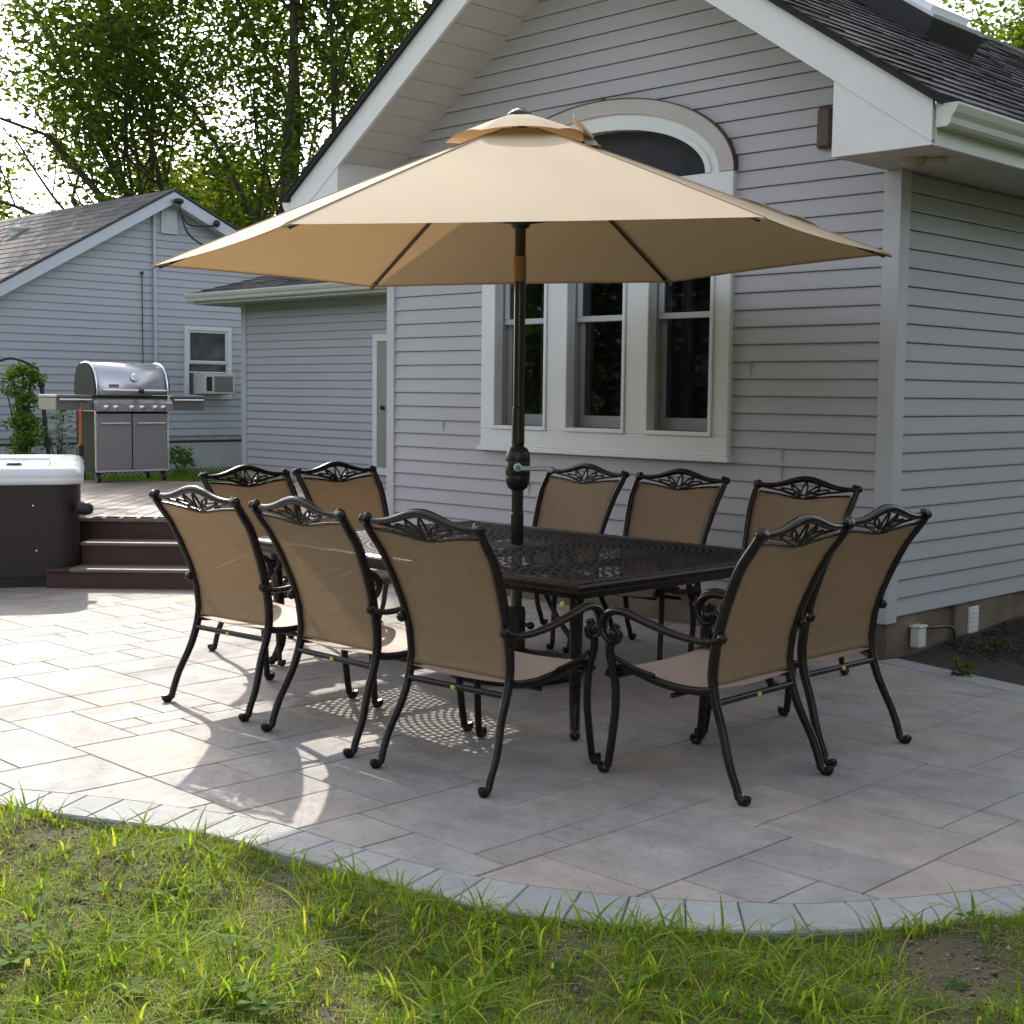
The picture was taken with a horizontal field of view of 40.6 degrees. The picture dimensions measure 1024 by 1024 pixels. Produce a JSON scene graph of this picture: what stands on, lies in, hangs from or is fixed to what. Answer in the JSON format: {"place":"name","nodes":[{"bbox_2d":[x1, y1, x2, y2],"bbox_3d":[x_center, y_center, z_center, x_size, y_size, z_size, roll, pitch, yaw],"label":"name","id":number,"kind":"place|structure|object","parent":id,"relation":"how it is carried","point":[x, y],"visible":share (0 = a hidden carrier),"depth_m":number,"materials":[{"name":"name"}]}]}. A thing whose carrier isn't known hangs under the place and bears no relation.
{"place":"outdoors","nodes":[
{"label":"outdoors","id":0,"kind":"place"},
{"bbox_2d":[85,464,310,482],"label":"back lawn","id":1,"kind":"structure","parent":0,"point":[169,472],"depth_m":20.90,"materials":[{"name":"green plant"}]},
{"bbox_2d":[0,357,49,454],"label":"climbing vine","id":2,"kind":"object","parent":1,"relation":"on","point":[23,422],"visible":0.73,"depth_m":17.95,"materials":[{"name":"green plant"}]},
{"bbox_2d":[38,382,50,453],"bbox_3d":[-6.106,-0.971,18.198,0.236,1.494,0.100,-4,7,-45],"label":"plant hook","id":3,"kind":"object","parent":1,"relation":"on","point":[41,386],"visible":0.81,"depth_m":18.15,"materials":[{"name":"black metal"}]},
{"bbox_2d":[0,133,94,219],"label":"dark green tree","id":4,"kind":"object","parent":1,"relation":"on","point":[3,207],"visible":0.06,"depth_m":37.15,"materials":[{"name":"green plant"}]},
{"bbox_2d":[33,410,76,454],"bbox_3d":[-6.039,-0.832,18.420,0.604,1.110,0.714,-4,7,-45],"label":"rose bush","id":5,"kind":"object","parent":1,"relation":"on","point":[64,428],"visible":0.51,"depth_m":18.41,"materials":[{"name":"green plant"}]},
{"bbox_2d":[0,189,265,468],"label":"neighbour house","id":6,"kind":"structure","parent":1,"relation":"on","point":[104,292],"depth_m":21.52,"materials":[{"name":"plastic"}]},
{"bbox_2d":[183,326,231,398],"bbox_3d":[-4.931,-2.416,22.457,0.875,1.167,0.060,-4,7,-45],"label":"window","id":7,"kind":"structure","parent":6,"relation":"in","point":[208,350],"depth_m":22.43,"materials":[{"name":"white plastic"}]},
{"bbox_2d":[193,373,234,404],"bbox_3d":[-4.833,-1.986,22.419,0.578,0.501,0.391,-4,7,-45],"label":"window air conditioner","id":8,"kind":"object","parent":6,"relation":"attached to","point":[206,383],"depth_m":22.24,"materials":[{"name":"white plastic"}]},
{"bbox_2d":[169,446,195,475],"bbox_3d":[-4.845,-0.698,20.166,0.528,0.550,0.610,1,5,9],"label":"fence weed","id":9,"kind":"object","parent":1,"relation":"on","point":[185,461],"visible":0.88,"depth_m":20.05,"materials":[{"name":"green plant"}]},
{"bbox_2d":[107,110,279,228],"bbox_3d":[-6.047,-5.720,34.063,7.492,8.183,8.555,-4,7,-45],"label":"yellow green tree","id":10,"kind":"object","parent":1,"relation":"on","point":[256,197],"visible":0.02,"depth_m":30.50,"materials":[{"name":"green plant"}]},
{"bbox_2d":[0,0,432,241],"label":"maple tree","id":11,"kind":"object","parent":1,"relation":"on","point":[111,33],"visible":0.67,"depth_m":24.70,"materials":[{"name":"green plant"}]},
{"bbox_2d":[0,584,1023,905],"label":"patio paving","id":12,"kind":"structure","parent":0,"point":[934,806],"depth_m":5.65,"materials":[{"name":"stone"}]},
{"bbox_2d":[0,454,93,587],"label":"hot tub","id":13,"kind":"object","parent":12,"relation":"on","point":[43,506],"visible":0.94,"depth_m":10.40,"materials":[{"name":"black plastic"}]},
{"bbox_2d":[44,516,285,589],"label":"deck steps","id":14,"kind":"structure","parent":12,"relation":"on","point":[131,555],"depth_m":10.66,"materials":[{"name":"brown wood"}]},
{"bbox_2d":[80,480,385,558],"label":"deck","id":15,"kind":"structure","parent":12,"relation":"on","point":[127,500],"depth_m":12.72,"materials":[{"name":"wood"}]},
{"bbox_2d":[38,361,203,482],"bbox_3d":[-4.284,-1.000,15.274,1.691,1.310,0.658,-3,6,-39],"label":"gas grill","id":16,"kind":"object","parent":15,"relation":"on","point":[125,422],"visible":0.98,"depth_m":15.06,"materials":[{"name":"silver metal"}]},
{"bbox_2d":[77,400,87,455],"bbox_3d":[-4.545,-0.890,14.660,0.112,0.594,0.055,-4,7,-45],"label":"grill brush","id":17,"kind":"object","parent":16,"relation":"hanging from","point":[80,449],"visible":0.98,"depth_m":14.63,"materials":[{"name":"orange plastic"}]},
{"bbox_2d":[96,413,131,469],"bbox_3d":[-4.294,-0.761,14.975,0.404,0.610,0.064,-3,6,-39],"label":"door","id":18,"kind":"structure","parent":16,"relation":"in","point":[114,430],"depth_m":14.98,"materials":[{"name":"metal"}]},
{"bbox_2d":[132,413,167,468],"bbox_3d":[-3.970,-0.780,15.237,0.404,0.610,0.064,-3,6,-39],"label":"door","id":19,"kind":"structure","parent":16,"relation":"in","point":[149,430],"depth_m":15.23,"materials":[{"name":"metal"}]},
{"bbox_2d":[149,485,357,721],"bbox_3d":[-1.237,0.388,6.665,0.713,1.067,0.756,5,6,40],"label":"patio chair","id":20,"kind":"object","parent":12,"relation":"on","point":[230,565],"visible":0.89,"depth_m":6.49,"materials":[{"name":"beige fabric"}]},
{"bbox_2d":[198,465,370,666],"bbox_3d":[-1.307,0.276,7.966,0.756,1.067,0.713,5,6,41],"label":"patio chair","id":21,"kind":"object","parent":12,"relation":"on","point":[245,492],"visible":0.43,"depth_m":8.07,"materials":[{"name":"beige fabric"}]},
{"bbox_2d":[248,496,473,757],"bbox_3d":[-0.657,0.446,6.070,0.756,1.067,0.713,-4,7,-45],"label":"patio chair","id":22,"kind":"object","parent":12,"relation":"on","point":[334,593],"visible":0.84,"depth_m":5.91,"materials":[{"name":"beige fabric"}]},
{"bbox_2d":[292,461,451,618],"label":"patio chair","id":23,"kind":"object","parent":12,"relation":"on","point":[353,498],"visible":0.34,"depth_m":8.65,"materials":[{"name":"beige fabric"}]},
{"bbox_2d":[1,809,938,936],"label":"patio joints","id":24,"kind":"object","parent":12,"relation":"on","point":[556,923],"visible":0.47,"depth_m":4.03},
{"bbox_2d":[358,508,603,797],"bbox_3d":[-0.120,0.498,5.528,0.713,1.067,0.756,5,6,41],"label":"patio chair","id":25,"kind":"object","parent":12,"relation":"on","point":[454,613],"visible":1,"depth_m":5.37,"materials":[{"name":"beige fabric"}]},
{"bbox_2d":[451,606,583,685],"bbox_3d":[0.021,0.686,7.440,0.740,0.360,0.740,-4,7,-45],"label":"umbrella base","id":26,"kind":"object","parent":12,"relation":"on","point":[517,618],"visible":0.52,"depth_m":7.39,"materials":[{"name":"brown metal"}]},
{"bbox_2d":[151,108,891,606],"bbox_3d":[0.044,-0.687,7.322,3.885,2.837,3.375,1,5,0],"label":"patio umbrella","id":27,"kind":"object","parent":26,"relation":"on","point":[519,198],"visible":1,"depth_m":7.33,"materials":[{"name":"beige fabric"}]},
{"bbox_2d":[258,520,778,740],"bbox_3d":[0.012,0.527,7.295,1.728,0.702,2.458,-4,7,-45],"label":"dining table","id":28,"kind":"object","parent":12,"relation":"on","point":[577,592],"visible":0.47,"depth_m":6.66,"materials":[{"name":"metal"}]},
{"bbox_2d":[486,463,629,649],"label":"patio chair","id":29,"kind":"object","parent":12,"relation":"on","point":[562,503],"visible":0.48,"depth_m":8.69,"materials":[{"name":"beige fabric"}]},
{"bbox_2d":[563,468,730,660],"bbox_3d":[0.784,0.292,8.042,0.713,1.067,0.756,5,6,39],"label":"patio chair","id":30,"kind":"object","parent":12,"relation":"on","point":[687,513],"visible":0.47,"depth_m":8.18,"materials":[{"name":"beige fabric"}]},
{"bbox_2d":[597,514,854,806],"bbox_3d":[0.837,0.515,5.455,0.756,1.067,0.713,5,7,43],"label":"patio chair","id":31,"kind":"object","parent":12,"relation":"on","point":[759,620],"visible":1,"depth_m":5.34,"materials":[{"name":"beige fabric"}]},
{"bbox_2d":[685,476,862,676],"bbox_3d":[1.391,0.354,7.399,0.712,1.067,0.756,5,6,39],"label":"patio chair","id":32,"kind":"object","parent":12,"relation":"on","point":[769,510],"visible":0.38,"depth_m":7.59,"materials":[{"name":"beige fabric"}]},
{"bbox_2d":[694,504,931,767],"bbox_3d":[1.297,0.474,5.994,0.713,1.067,0.756,-4,7,-44],"label":"patio chair","id":33,"kind":"object","parent":12,"relation":"on","point":[846,603],"visible":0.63,"depth_m":5.84,"materials":[{"name":"beige fabric"}]},
{"bbox_2d":[0,781,1023,1023],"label":"lawn ground","id":34,"kind":"structure","parent":0,"point":[945,945],"depth_m":3.74,"materials":[{"name":"green plant"}]},
{"bbox_2d":[0,807,1007,1023],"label":"weeds","id":35,"kind":"object","parent":34,"relation":"on","point":[135,981],"visible":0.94,"depth_m":3.65,"materials":[{"name":"green plant"}]},
{"bbox_2d":[0,788,1023,948],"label":"patio border","id":36,"kind":"object","parent":34,"relation":"on","point":[535,897],"visible":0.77,"depth_m":4.16,"materials":[{"name":"stone"}]},
{"bbox_2d":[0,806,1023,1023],"bbox_3d":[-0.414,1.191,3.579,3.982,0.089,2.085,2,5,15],"label":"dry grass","id":37,"kind":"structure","parent":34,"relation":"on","point":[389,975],"depth_m":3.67,"materials":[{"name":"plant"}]},
{"bbox_2d":[0,809,1023,1023],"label":"soil crumbs","id":38,"kind":"object","parent":34,"relation":"on","point":[578,989],"visible":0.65,"depth_m":3.73,"materials":[{"name":"brown soil"}]},
{"bbox_2d":[878,658,1023,694],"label":"back border","id":39,"kind":"object","parent":34,"relation":"on","point":[986,682],"visible":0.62,"depth_m":7.47,"materials":[{"name":"stone"}]},
{"bbox_2d":[0,0,1023,218],"label":"sky","id":40,"kind":"structure","parent":0,"point":[33,184],"materials":[{"name":"white"}]},
{"bbox_2d":[878,616,1023,685],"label":"garden bed","id":41,"kind":"object","parent":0,"point":[937,655],"visible":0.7,"depth_m":8.12,"materials":[{"name":"soil"}]},
{"bbox_2d":[948,656,980,676],"bbox_3d":[2.442,0.837,7.474,0.182,0.122,0.143,1,5,9],"label":"bed weed","id":42,"kind":"object","parent":41,"relation":"on","point":[958,666],"visible":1,"depth_m":7.47,"materials":[{"name":"green plant"}]},
{"bbox_2d":[941,618,1023,669],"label":"mulch","id":43,"kind":"object","parent":41,"relation":"on","point":[993,632],"visible":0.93,"depth_m":8.41,"materials":[{"name":"brown wood"}]},
{"bbox_2d":[980,636,1009,653],"bbox_3d":[2.859,0.786,8.149,0.148,0.126,0.216,0,5,-3],"label":"bed weed","id":44,"kind":"object","parent":41,"relation":"on","point":[999,646],"visible":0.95,"depth_m":8.11,"materials":[{"name":"green plant"}]},
{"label":"ground","id":45,"kind":"structure","parent":0,"visible":0},
{"bbox_2d":[0,438,241,477],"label":"chain link fence","id":46,"kind":"object","parent":45,"relation":"on","point":[173,442],"visible":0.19,"depth_m":20.66,"materials":[{"name":"metal"}]},
{"bbox_2d":[183,0,1023,659],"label":"house","id":47,"kind":"structure","parent":45,"relation":"on","point":[897,378],"depth_m":8.96,"materials":[{"name":"plastic"}]},
{"bbox_2d":[377,341,386,467],"bbox_3d":[-1.371,-1.276,17.149,0.018,1.677,0.910,-4,7,-45],"label":"door","id":48,"kind":"structure","parent":47,"relation":"in","point":[382,345],"depth_m":17.39,"materials":[{"name":"white paint"}]},
{"bbox_2d":[477,98,738,462],"bbox_3d":[0.807,-1.504,9.705,0.705,2.593,2.300,-4,7,-45],"label":"window","id":49,"kind":"structure","parent":47,"relation":"in","point":[627,370],"depth_m":9.44,"materials":[{"name":"white glass"}]},
{"bbox_2d":[909,623,955,647],"bbox_3d":[2.553,0.750,8.395,0.464,0.172,0.072,-4,7,-45],"label":"faucet box","id":50,"kind":"object","parent":47,"relation":"attached to","point":[918,636],"visible":0.95,"depth_m":8.25,"materials":[{"name":"white plastic"}]},
{"bbox_2d":[935,0,1023,105],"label":"distant tree","id":51,"kind":"object","parent":45,"relation":"on","point":[1014,34],"depth_m":38.34,"materials":[{"name":"green plant"}]}
]}

